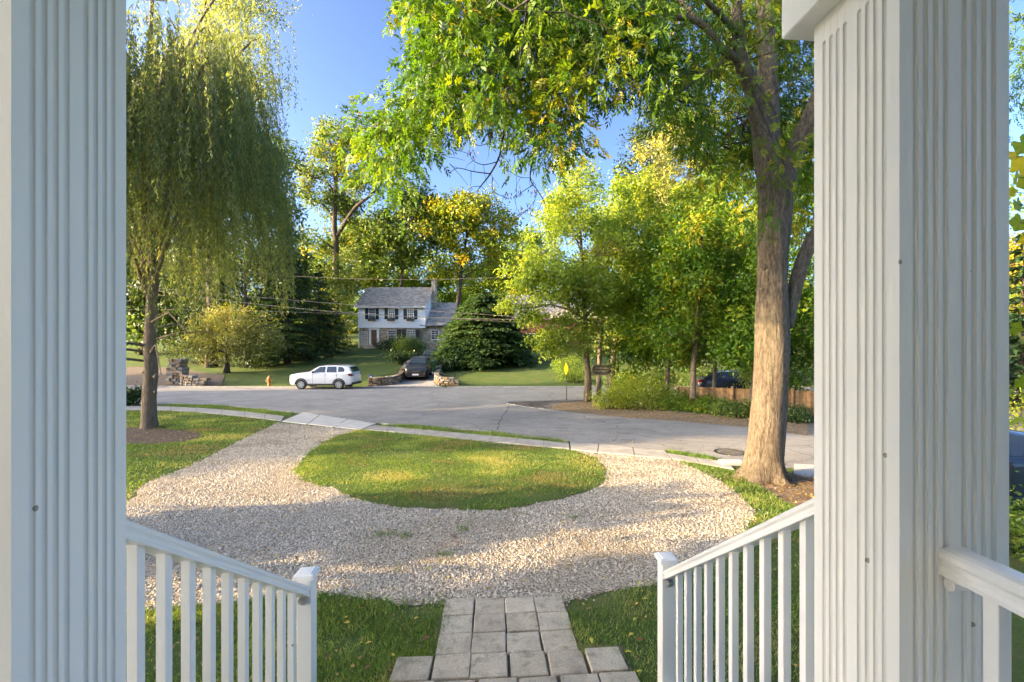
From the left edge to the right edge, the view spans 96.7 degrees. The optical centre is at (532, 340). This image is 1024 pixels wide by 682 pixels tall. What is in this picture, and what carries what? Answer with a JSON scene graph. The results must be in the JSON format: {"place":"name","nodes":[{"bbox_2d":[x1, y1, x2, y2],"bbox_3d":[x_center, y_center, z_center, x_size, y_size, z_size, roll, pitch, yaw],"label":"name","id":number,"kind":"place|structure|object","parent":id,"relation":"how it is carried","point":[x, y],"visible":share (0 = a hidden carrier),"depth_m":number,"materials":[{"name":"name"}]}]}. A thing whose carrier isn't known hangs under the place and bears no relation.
{"place":"outdoors","nodes":[
{"label":"outdoors","id":0,"kind":"place"},
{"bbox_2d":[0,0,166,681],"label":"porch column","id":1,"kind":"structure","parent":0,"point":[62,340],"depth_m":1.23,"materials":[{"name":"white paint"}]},
{"bbox_2d":[126,367,224,385],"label":"side path","id":2,"kind":"structure","parent":0,"point":[134,375],"depth_m":38.85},
{"bbox_2d":[136,309,549,324],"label":"overhead wire","id":3,"kind":"object","parent":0,"point":[332,313],"visible":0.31,"depth_m":31.99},
{"bbox_2d":[368,371,439,386],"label":"driveway","id":4,"kind":"structure","parent":0,"point":[417,382],"depth_m":36.71,"materials":[{"name":"concrete"}]},
{"bbox_2d":[405,355,431,378],"bbox_3d":[-10.030,2.280,40.223,2.230,1.788,4.734,0,4,-7],"label":"parked car","id":5,"kind":"object","parent":4,"relation":"on","point":[418,366],"visible":1,"depth_m":38.69,"materials":[{"name":"black paint"}]},
{"bbox_2d":[420,349,438,361],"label":"parked car","id":6,"kind":"object","parent":4,"relation":"on","point":[426,353],"visible":0.11,"depth_m":46.79,"materials":[{"name":"grey paint"}]},
{"bbox_2d":[126,406,813,477],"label":"sidewalk","id":7,"kind":"structure","parent":0,"point":[329,421],"depth_m":14.10,"materials":[{"name":"concrete"}]},
{"bbox_2d":[126,207,1011,279],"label":"overhead wire","id":8,"kind":"object","parent":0,"point":[385,279],"visible":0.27,"depth_m":29.99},
{"bbox_2d":[126,328,1023,681],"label":"ground","id":9,"kind":"structure","parent":0,"point":[368,362],"depth_m":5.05,"materials":[{"name":"green plant"}]},
{"bbox_2d":[126,381,141,405],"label":"shrub","id":10,"kind":"object","parent":9,"relation":"on","point":[133,395],"visible":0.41,"depth_m":22.68,"materials":[{"name":"green plant"}]},
{"bbox_2d":[126,427,201,443],"bbox_3d":[-12.550,3.026,14.473,4.606,0.072,2.481,0,0,17],"label":"mulch bed","id":11,"kind":"object","parent":9,"relation":"on","point":[152,432],"visible":0.6,"depth_m":14.56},
{"bbox_2d":[126,0,306,428],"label":"willow tree","id":12,"kind":"object","parent":11,"relation":"on","point":[165,173],"visible":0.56,"depth_m":15.09,"materials":[{"name":"green plant"}]},
{"bbox_2d":[126,220,225,354],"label":"tree","id":13,"kind":"object","parent":9,"relation":"on","point":[138,338],"visible":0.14,"depth_m":50.70,"materials":[{"name":"green plant"}]},
{"bbox_2d":[166,359,210,385],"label":"stone wall","id":14,"kind":"structure","parent":9,"relation":"on","point":[177,371],"depth_m":36.07,"materials":[{"name":"grey stone"}]},
{"bbox_2d":[158,346,223,363],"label":"shrub","id":15,"kind":"object","parent":9,"relation":"on","point":[195,362],"visible":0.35,"depth_m":45.77,"materials":[{"name":"green plant"}]},
{"bbox_2d":[126,0,312,367],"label":"locust tree","id":16,"kind":"object","parent":9,"relation":"on","point":[214,12],"visible":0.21,"depth_m":43.87,"materials":[{"name":"green plant"}]},
{"bbox_2d":[126,130,315,353],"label":"oak tree","id":17,"kind":"object","parent":9,"relation":"on","point":[297,163],"visible":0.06,"depth_m":51.97,"materials":[{"name":"green plant"}]},
{"bbox_2d":[160,403,286,411],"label":"kerb","id":18,"kind":"structure","parent":9,"relation":"on","point":[226,405],"depth_m":22.14,"materials":[{"name":"concrete"}]},
{"bbox_2d":[162,302,292,373],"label":"magnolia tree","id":19,"kind":"object","parent":9,"relation":"on","point":[238,344],"visible":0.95,"depth_m":40.03,"materials":[{"name":"green plant"}]},
{"bbox_2d":[126,219,328,367],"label":"oak tree","id":20,"kind":"object","parent":9,"relation":"on","point":[246,299],"visible":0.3,"depth_m":45.79,"materials":[{"name":"green plant"}]},
{"bbox_2d":[189,243,278,315],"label":"tree","id":21,"kind":"object","parent":9,"relation":"on","point":[240,292],"visible":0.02,"depth_m":80.44,"materials":[{"name":"green plant"}]},
{"bbox_2d":[126,386,356,387],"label":"kerb","id":22,"kind":"structure","parent":9,"relation":"on","point":[260,386],"depth_m":34.28,"materials":[{"name":"concrete"}]},
{"bbox_2d":[223,351,297,370],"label":"shrub","id":23,"kind":"object","parent":9,"relation":"on","point":[261,363],"visible":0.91,"depth_m":43.34,"materials":[{"name":"green plant"}]},
{"bbox_2d":[254,215,321,364],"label":"conifer tree","id":24,"kind":"object","parent":9,"relation":"on","point":[287,323],"visible":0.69,"depth_m":45.62,"materials":[{"name":"green plant"}]},
{"bbox_2d":[241,214,360,311],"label":"tree","id":25,"kind":"object","parent":9,"relation":"on","point":[305,260],"visible":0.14,"depth_m":86.21,"materials":[{"name":"green plant"}]},
{"bbox_2d":[291,344,336,360],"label":"shrub","id":26,"kind":"object","parent":9,"relation":"on","point":[325,355],"visible":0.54,"depth_m":47.94,"materials":[{"name":"green plant"}]},
{"bbox_2d":[292,265,352,357],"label":"conifer tree","id":27,"kind":"object","parent":9,"relation":"on","point":[323,339],"visible":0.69,"depth_m":51.79,"materials":[{"name":"green plant"}]},
{"bbox_2d":[292,248,374,347],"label":"tree","id":28,"kind":"object","parent":9,"relation":"on","point":[345,297],"visible":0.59,"depth_m":59.01,"materials":[{"name":"green plant"}]},
{"bbox_2d":[291,105,401,340],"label":"tulip tree","id":29,"kind":"object","parent":9,"relation":"on","point":[344,205],"visible":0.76,"depth_m":67.76,"materials":[{"name":"green plant"}]},
{"bbox_2d":[129,285,581,320],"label":"overhead wire","id":30,"kind":"object","parent":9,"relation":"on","point":[358,305],"visible":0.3,"depth_m":30.99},
{"bbox_2d":[307,204,405,299],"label":"tree","id":31,"kind":"object","parent":9,"relation":"on","point":[374,282],"visible":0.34,"depth_m":78.53,"materials":[{"name":"green plant"}]},
{"bbox_2d":[372,335,403,349],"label":"shrub","id":32,"kind":"object","parent":9,"relation":"on","point":[386,345],"visible":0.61,"depth_m":56.13,"materials":[{"name":"green plant"}]},
{"bbox_2d":[368,353,416,385],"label":"stone wall","id":33,"kind":"structure","parent":9,"relation":"on","point":[399,377],"depth_m":35.97,"materials":[{"name":"beige stone"}]},
{"bbox_2d":[379,346,422,364],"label":"shrub","id":34,"kind":"object","parent":9,"relation":"on","point":[401,358],"visible":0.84,"depth_m":45.50,"materials":[{"name":"green plant"}]},
{"bbox_2d":[380,329,423,353],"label":"shrub","id":35,"kind":"object","parent":9,"relation":"on","point":[399,345],"visible":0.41,"depth_m":53.62,"materials":[{"name":"green plant"}]},
{"bbox_2d":[354,280,456,352],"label":"house","id":36,"kind":"structure","parent":9,"relation":"on","point":[420,325],"depth_m":58.25,"materials":[{"name":"stone"}]},
{"bbox_2d":[368,308,375,318],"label":"window","id":37,"kind":"structure","parent":36,"relation":"in","point":[370,310],"depth_m":57.96,"materials":[{"name":"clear glass"}]},
{"bbox_2d":[371,330,376,344],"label":"door","id":38,"kind":"structure","parent":36,"relation":"in","point":[373,332],"depth_m":58.19,"materials":[{"name":"wood"}]},
{"bbox_2d":[388,308,394,318],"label":"window","id":39,"kind":"structure","parent":36,"relation":"in","point":[391,311],"depth_m":57.95,"materials":[{"name":"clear glass"}]},
{"bbox_2d":[407,308,413,317],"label":"window","id":40,"kind":"structure","parent":36,"relation":"in","point":[410,312],"depth_m":57.95,"materials":[{"name":"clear glass"}]},
{"bbox_2d":[431,330,438,339],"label":"window","id":41,"kind":"structure","parent":36,"relation":"in","point":[434,333],"depth_m":58.57,"materials":[{"name":"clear glass"}]},
{"bbox_2d":[355,180,462,286],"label":"tree","id":42,"kind":"object","parent":9,"relation":"on","point":[402,247],"visible":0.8,"depth_m":69.31,"materials":[{"name":"green plant"}]},
{"bbox_2d":[403,337,429,353],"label":"shrub","id":43,"kind":"object","parent":9,"relation":"on","point":[414,343],"visible":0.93,"depth_m":52.82,"materials":[{"name":"green plant"}]},
{"bbox_2d":[377,246,482,304],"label":"tree","id":44,"kind":"object","parent":9,"relation":"on","point":[450,297],"visible":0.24,"depth_m":90.08,"materials":[{"name":"green plant"}]},
{"bbox_2d":[434,365,458,385],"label":"stone wall","id":45,"kind":"structure","parent":9,"relation":"on","point":[439,379],"depth_m":35.78,"materials":[{"name":"beige stone"}]},
{"bbox_2d":[432,354,461,371],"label":"shrub","id":46,"kind":"object","parent":9,"relation":"on","point":[443,362],"visible":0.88,"depth_m":41.66,"materials":[{"name":"green plant"}]},
{"bbox_2d":[126,422,777,613],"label":"gravel drive","id":47,"kind":"structure","parent":9,"relation":"on","point":[565,582],"depth_m":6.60,"materials":[{"name":"beige gravel"}]},
{"bbox_2d":[296,430,604,509],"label":"turf island","id":48,"kind":"structure","parent":47,"relation":"on","point":[536,498],"depth_m":9.50,"materials":[{"name":"green plant"}]},
{"bbox_2d":[126,401,813,681],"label":"fallen leaf litter","id":49,"kind":"object","parent":9,"relation":"on","point":[578,599],"visible":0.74,"depth_m":8.78,"materials":[{"name":"plant"}]},
{"bbox_2d":[410,182,531,314],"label":"tree","id":50,"kind":"object","parent":9,"relation":"on","point":[470,215],"visible":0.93,"depth_m":70.38,"materials":[{"name":"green plant"}]},
{"bbox_2d":[380,423,568,441],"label":"kerb","id":51,"kind":"structure","parent":9,"relation":"on","point":[474,430],"depth_m":15.36,"materials":[{"name":"concrete"}]},
{"bbox_2d":[431,290,539,370],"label":"yew tree","id":52,"kind":"object","parent":9,"relation":"on","point":[477,340],"visible":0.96,"depth_m":43.82,"materials":[{"name":"green plant"}]},
{"bbox_2d":[452,222,556,301],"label":"tree","id":53,"kind":"object","parent":9,"relation":"on","point":[484,284],"visible":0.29,"depth_m":81.75,"materials":[{"name":"green plant"}]},
{"bbox_2d":[379,597,639,681],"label":"walkway","id":54,"kind":"structure","parent":9,"relation":"on","point":[508,640],"depth_m":3.97,"materials":[{"name":"stone pavers"},{"name":"grey stone"}]},
{"bbox_2d":[457,386,595,386],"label":"verge path","id":55,"kind":"structure","parent":9,"relation":"on","point":[522,386],"depth_m":35.09,"materials":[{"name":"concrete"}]},
{"bbox_2d":[506,295,608,348],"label":"house","id":56,"kind":"structure","parent":9,"relation":"on","point":[549,310],"depth_m":57.00,"materials":[{"name":"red brick"}]},
{"bbox_2d":[126,285,1013,319],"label":"overhead wire","id":57,"kind":"object","parent":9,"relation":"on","point":[361,313],"visible":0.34,"depth_m":31.49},
{"bbox_2d":[549,353,595,374],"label":"shrub","id":58,"kind":"object","parent":9,"relation":"on","point":[560,364],"visible":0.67,"depth_m":40.08,"materials":[{"name":"green plant"}]},
{"bbox_2d":[552,367,593,382],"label":"shrub","id":59,"kind":"object","parent":9,"relation":"on","point":[563,376],"visible":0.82,"depth_m":36.79,"materials":[{"name":"green plant"}]},
{"bbox_2d":[129,284,1020,333],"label":"distant wood","id":60,"kind":"object","parent":9,"relation":"on","point":[355,320],"depth_m":109.06,"materials":[{"name":"green plant"}]},
{"bbox_2d":[591,364,611,400],"bbox_3d":[3.746,2.321,24.500,1.160,2.122,0.148,0,0,28],"label":"wooden sign","id":61,"kind":"object","parent":9,"relation":"on","point":[600,369],"visible":0.95,"depth_m":24.46,"materials":[{"name":"brown wood"}]},
{"bbox_2d":[581,174,666,398],"bbox_3d":[5.557,-3.127,26.776,6.136,13.097,5.762,0,0,23],"label":"maple tree","id":62,"kind":"object","parent":9,"relation":"on","point":[628,303],"visible":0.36,"depth_m":26.16,"materials":[{"name":"green plant"}]},
{"bbox_2d":[600,361,657,396],"bbox_3d":[5.565,2.467,26.970,3.660,2.645,3.480,0,0,0],"label":"shrub","id":63,"kind":"object","parent":9,"relation":"on","point":[628,378],"visible":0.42,"depth_m":26.66,"materials":[{"name":"green plant"}]},
{"bbox_2d":[447,386,813,387],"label":"kerb","id":64,"kind":"structure","parent":9,"relation":"on","point":[554,387],"depth_m":34.00,"materials":[{"name":"concrete"}]},
{"bbox_2d":[589,325,712,376],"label":"tree","id":65,"kind":"object","parent":9,"relation":"on","point":[617,348],"visible":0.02,"depth_m":37.90,"materials":[{"name":"green plant"}]},
{"bbox_2d":[633,374,687,410],"bbox_3d":[6.166,2.578,21.337,2.408,1.982,2.731,0,0,-29],"label":"shrub","id":66,"kind":"object","parent":9,"relation":"on","point":[669,393],"visible":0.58,"depth_m":21.04,"materials":[{"name":"green plant"}]},
{"bbox_2d":[636,366,689,390],"bbox_3d":[8.503,2.589,30.911,4.610,2.556,3.733,0,0,0],"label":"shrub","id":67,"kind":"object","parent":9,"relation":"on","point":[671,379],"visible":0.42,"depth_m":30.42,"materials":[{"name":"green plant"}]},
{"bbox_2d":[595,161,733,393],"bbox_3d":[8.263,-4.036,28.642,9.204,15.049,8.730,0,0,0],"label":"maple tree","id":68,"kind":"object","parent":9,"relation":"on","point":[647,197],"visible":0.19,"depth_m":28.20,"materials":[{"name":"green plant"}]},
{"bbox_2d":[600,198,731,393],"bbox_3d":[7.069,-1.860,23.393,6.918,10.388,5.705,0,0,-20],"label":"tree","id":69,"kind":"object","parent":9,"relation":"on","point":[653,312],"visible":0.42,"depth_m":22.71,"materials":[{"name":"green plant"}]},
{"bbox_2d":[604,50,739,301],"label":"tree","id":70,"kind":"object","parent":9,"relation":"on","point":[644,133],"visible":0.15,"depth_m":55.65,"materials":[{"name":"green plant"}]},
{"bbox_2d":[626,103,726,230],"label":"tree","id":71,"kind":"object","parent":9,"relation":"on","point":[662,170],"visible":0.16,"depth_m":44.82,"materials":[{"name":"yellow plant"}]},
{"bbox_2d":[550,401,807,434],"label":"dirt verge","id":72,"kind":"structure","parent":9,"relation":"on","point":[646,414],"depth_m":19.16,"materials":[{"name":"soil"},{"name":"mulch"}]},
{"bbox_2d":[492,147,646,401],"bbox_3d":[1.755,-3.534,24.329,7.854,13.826,6.701,0,0,0],"label":"maple tree","id":73,"kind":"object","parent":72,"relation":"on","point":[578,281],"visible":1,"depth_m":23.47,"materials":[{"name":"green plant"}]},
{"bbox_2d":[586,385,641,410],"bbox_3d":[3.944,2.665,21.518,2.927,1.510,2.131,0,0,0],"label":"shrub","id":74,"kind":"object","parent":72,"relation":"on","point":[615,398],"visible":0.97,"depth_m":21.21,"materials":[{"name":"green plant"}]},
{"bbox_2d":[603,380,642,406],"bbox_3d":[4.580,2.623,22.337,2.162,1.795,2.490,0,0,42],"label":"shrub","id":75,"kind":"object","parent":72,"relation":"on","point":[623,387],"visible":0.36,"depth_m":22.15,"materials":[{"name":"green plant"}]},
{"bbox_2d":[612,374,677,410],"bbox_3d":[5.259,2.585,21.378,3.033,2.287,2.548,0,0,0],"label":"shrub","id":76,"kind":"object","parent":72,"relation":"on","point":[651,395],"visible":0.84,"depth_m":21.00,"materials":[{"name":"green plant"}]},
{"bbox_2d":[654,388,702,411],"bbox_3d":[6.892,2.820,21.018,2.628,1.379,2.241,0,0,16],"label":"shrub","id":77,"kind":"object","parent":72,"relation":"on","point":[679,407],"visible":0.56,"depth_m":20.64,"materials":[{"name":"green plant"}]},
{"bbox_2d":[671,361,712,385],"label":"shrub","id":78,"kind":"object","parent":9,"relation":"on","point":[687,379],"visible":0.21,"depth_m":33.93,"materials":[{"name":"green plant"}]},
{"bbox_2d":[634,193,756,411],"bbox_3d":[7.836,-1.766,21.140,6.363,10.121,5.170,0,0,0],"label":"tree","id":79,"kind":"object","parent":9,"relation":"on","point":[682,273],"visible":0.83,"depth_m":20.54,"materials":[{"name":"green plant"}]},
{"bbox_2d":[677,393,722,413],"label":"shrub","id":80,"kind":"object","parent":9,"relation":"on","point":[704,401],"visible":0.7,"depth_m":20.07,"materials":[{"name":"green plant"}]},
{"bbox_2d":[701,397,740,415],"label":"shrub","id":81,"kind":"object","parent":9,"relation":"on","point":[711,406],"visible":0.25,"depth_m":19.43,"materials":[{"name":"green plant"}]},
{"bbox_2d":[702,215,756,387],"bbox_3d":[10.603,-1.761,23.991,5.202,10.265,4.544,0,0,0],"label":"tree","id":82,"kind":"object","parent":9,"relation":"on","point":[714,376],"visible":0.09,"depth_m":23.23,"materials":[{"name":"green plant"}]},
{"bbox_2d":[708,395,750,418],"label":"shrub","id":83,"kind":"object","parent":9,"relation":"on","point":[736,410],"visible":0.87,"depth_m":18.49,"materials":[{"name":"green plant"}]},
{"bbox_2d":[665,111,813,353],"bbox_3d":[17.153,-7.523,36.052,16.353,22.226,10.753,0,0,0],"label":"tree","id":84,"kind":"object","parent":9,"relation":"on","point":[721,199],"visible":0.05,"depth_m":34.68,"materials":[{"name":"green plant"}]},
{"bbox_2d":[676,384,813,413],"bbox_3d":[10.318,2.679,20.241,7.550,1.250,0.160,0,0,21],"label":"wooden fence","id":85,"kind":"object","parent":9,"relation":"on","point":[796,397],"visible":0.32,"depth_m":20.59,"materials":[{"name":"brown wood"}]},
{"bbox_2d":[700,237,813,416],"bbox_3d":[10.333,-0.843,19.472,6.273,8.203,4.829,0,0,-38],"label":"tree","id":86,"kind":"object","parent":9,"relation":"on","point":[739,348],"visible":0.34,"depth_m":19.32,"materials":[{"name":"green plant"}]},
{"bbox_2d":[720,353,810,397],"bbox_3d":[12.944,2.095,25.013,4.393,3.608,4.256,0,0,-35],"label":"shrub","id":87,"kind":"object","parent":9,"relation":"on","point":[747,375],"visible":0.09,"depth_m":25.10,"materials":[{"name":"green plant"}]},
{"bbox_2d":[759,472,813,505],"bbox_3d":[5.146,2.886,8.884,2.485,0.066,1.832,0,0,-44],"label":"mulch bed","id":88,"kind":"object","parent":9,"relation":"on","point":[799,489],"visible":0.16,"depth_m":8.78,"materials":[{"name":"brown wood"}]},
{"bbox_2d":[321,0,1023,485],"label":"ash tree","id":89,"kind":"object","parent":88,"relation":"on","point":[563,46],"visible":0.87,"depth_m":8.10,"materials":[{"name":"green plant"}]},
{"bbox_2d":[787,402,813,424],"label":"shrub","id":90,"kind":"object","parent":9,"relation":"on","point":[801,415],"visible":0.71,"depth_m":17.08,"materials":[{"name":"green plant"}]},
{"bbox_2d":[788,350,813,390],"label":"shrub","id":91,"kind":"object","parent":9,"relation":"on","point":[794,381],"visible":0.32,"depth_m":22.84,"materials":[{"name":"green plant"}]},
{"bbox_2d":[801,155,1023,333],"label":"tree","id":92,"kind":"object","parent":9,"relation":"on","point":[1010,217],"visible":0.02,"depth_m":24.98,"materials":[{"name":"green plant"}]},
{"bbox_2d":[1009,230,1022,309],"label":"tree","id":93,"kind":"object","parent":9,"relation":"on","point":[1012,249],"visible":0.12,"depth_m":33.85,"materials":[{"name":"green plant"}]},
{"bbox_2d":[1009,234,1023,409],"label":"conifer tree","id":94,"kind":"object","parent":9,"relation":"on","point":[1016,341],"visible":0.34,"depth_m":21.97,"materials":[{"name":"green plant"}]},
{"bbox_2d":[1009,134,1023,425],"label":"grape vine","id":95,"kind":"object","parent":9,"relation":"on","point":[1016,222],"visible":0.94,"depth_m":3.09,"materials":[{"name":"green plant"}]},
{"bbox_2d":[1009,429,1023,504],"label":"parked car","id":96,"kind":"object","parent":9,"relation":"on","point":[1016,451],"visible":0.06,"depth_m":7.41,"materials":[{"name":"blue paint"}]},
{"bbox_2d":[1009,471,1023,563],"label":"shrub","id":97,"kind":"object","parent":9,"relation":"on","point":[1017,535],"visible":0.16,"depth_m":5.96,"materials":[{"name":"green plant"}]},
{"bbox_2d":[1009,349,1023,431],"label":"shrub","id":98,"kind":"object","parent":9,"relation":"on","point":[1014,413],"visible":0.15,"depth_m":9.90,"materials":[{"name":"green plant"}]},
{"bbox_2d":[126,0,1023,325],"label":"sky","id":99,"kind":"structure","parent":0,"point":[341,52],"materials":[{"name":"blue"}]},
{"bbox_2d":[128,387,1023,468],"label":"road","id":100,"kind":"structure","parent":0,"point":[373,405],"depth_m":19.81,"materials":[{"name":"grey asphalt"}]},
{"bbox_2d":[289,364,361,388],"bbox_3d":[-15.265,2.592,33.600,4.735,1.788,2.190,0,0,1],"label":"parked car","id":101,"kind":"object","parent":100,"relation":"on","point":[337,376],"visible":1,"depth_m":32.72,"materials":[{"name":"white paint"}]},
{"bbox_2d":[696,370,750,392],"bbox_3d":[12.630,2.612,28.497,4.734,1.515,2.190,0,0,8],"label":"parked car","id":102,"kind":"object","parent":100,"relation":"on","point":[705,380],"visible":0.22,"depth_m":27.83,"materials":[{"name":"black paint"}]},
{"bbox_2d":[714,448,743,455],"bbox_3d":[5.272,2.963,12.154,0.800,0.018,0.800,0,0,0],"label":"manhole cover","id":103,"kind":"object","parent":100,"relation":"on","point":[733,452],"visible":0.95,"depth_m":12.14,"materials":[{"name":"black metal"}]},
{"bbox_3d":[0.321,-2.650,-3.666,10.800,10.900,13.440,0,0,-5],"label":"porch","id":104,"kind":"object","parent":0,"visible":0},
{"bbox_2d":[126,520,319,681],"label":"stair railing","id":105,"kind":"object","parent":104,"relation":"on","point":[166,550],"visible":0.9,"depth_m":2.15,"materials":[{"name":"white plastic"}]},
{"bbox_2d":[654,498,813,681],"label":"stair railing","id":106,"kind":"object","parent":104,"relation":"on","point":[783,526],"visible":0.94,"depth_m":2.50,"materials":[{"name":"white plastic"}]},
{"bbox_2d":[782,0,1008,681],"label":"porch column","id":107,"kind":"structure","parent":104,"relation":"on","point":[911,289],"depth_m":1.32,"materials":[{"name":"white paint"}]},
{"bbox_2d":[938,546,1023,681],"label":"guardrail","id":108,"kind":"object","parent":107,"relation":"attached to","point":[998,587],"visible":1,"depth_m":1.19,"materials":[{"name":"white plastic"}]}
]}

